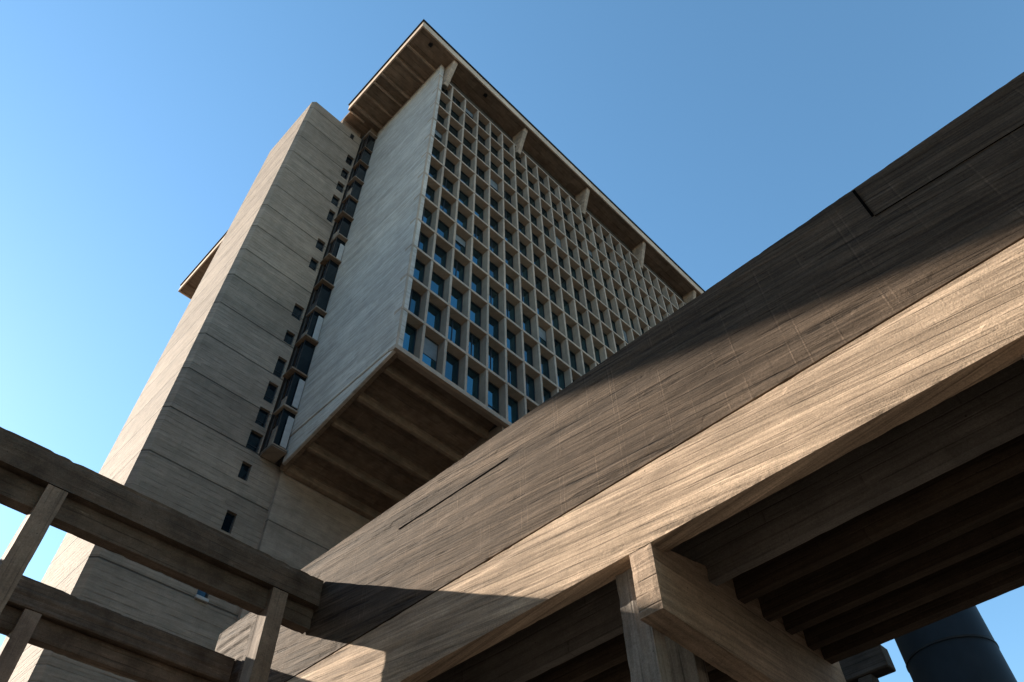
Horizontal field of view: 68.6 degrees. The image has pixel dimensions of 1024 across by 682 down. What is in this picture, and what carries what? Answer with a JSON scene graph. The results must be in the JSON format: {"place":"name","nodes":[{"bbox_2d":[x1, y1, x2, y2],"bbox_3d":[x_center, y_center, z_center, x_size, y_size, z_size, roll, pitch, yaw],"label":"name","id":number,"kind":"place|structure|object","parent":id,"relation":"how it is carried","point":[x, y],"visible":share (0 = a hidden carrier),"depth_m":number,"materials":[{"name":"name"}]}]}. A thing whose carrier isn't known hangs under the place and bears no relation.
{"place":"outdoors","nodes":[
{"label":"outdoors","id":0,"kind":"place"},
{"bbox_2d":[8,19,704,681],"bbox_3d":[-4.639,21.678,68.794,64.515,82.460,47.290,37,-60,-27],"label":"office tower","id":1,"kind":"structure","parent":0,"point":[434,253],"depth_m":53.34,"materials":[{"name":"concrete"}]},
{"bbox_2d":[0,0,1023,681],"label":"sky","id":2,"kind":"structure","parent":0,"point":[134,134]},
{"label":"ground","id":3,"kind":"structure","parent":0,"visible":0},
{"bbox_2d":[0,575,234,681],"bbox_3d":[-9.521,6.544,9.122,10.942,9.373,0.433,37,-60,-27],"label":"concrete frame","id":4,"kind":"object","parent":3,"relation":"on","point":[46,617],"visible":0.98,"depth_m":13.58,"materials":[{"name":"grey concrete"}]},
{"bbox_2d":[0,427,323,681],"bbox_3d":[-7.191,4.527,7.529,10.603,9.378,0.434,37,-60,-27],"label":"concrete frame","id":5,"kind":"object","parent":3,"relation":"on","point":[42,489],"visible":1,"depth_m":11.63,"materials":[{"name":"grey concrete"}]},
{"bbox_2d":[215,72,1023,681],"bbox_3d":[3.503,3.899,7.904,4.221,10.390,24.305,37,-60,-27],"label":"elevated walkway","id":6,"kind":"structure","parent":3,"relation":"on","point":[797,454],"depth_m":8.77,"materials":[{"name":"concrete"}]},
{"bbox_2d":[839,645,895,681],"bbox_3d":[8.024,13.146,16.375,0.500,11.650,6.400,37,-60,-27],"label":"support frame","id":7,"kind":"object","parent":3,"relation":"on","point":[873,664],"visible":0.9,"depth_m":19.53,"materials":[{"name":"concrete"}]},
{"bbox_2d":[895,606,1016,681],"bbox_3d":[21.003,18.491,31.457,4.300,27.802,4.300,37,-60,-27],"label":"silo","id":8,"kind":"object","parent":3,"relation":"on","point":[961,646],"visible":0.29,"depth_m":34.31,"materials":[{"name":"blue metal"}]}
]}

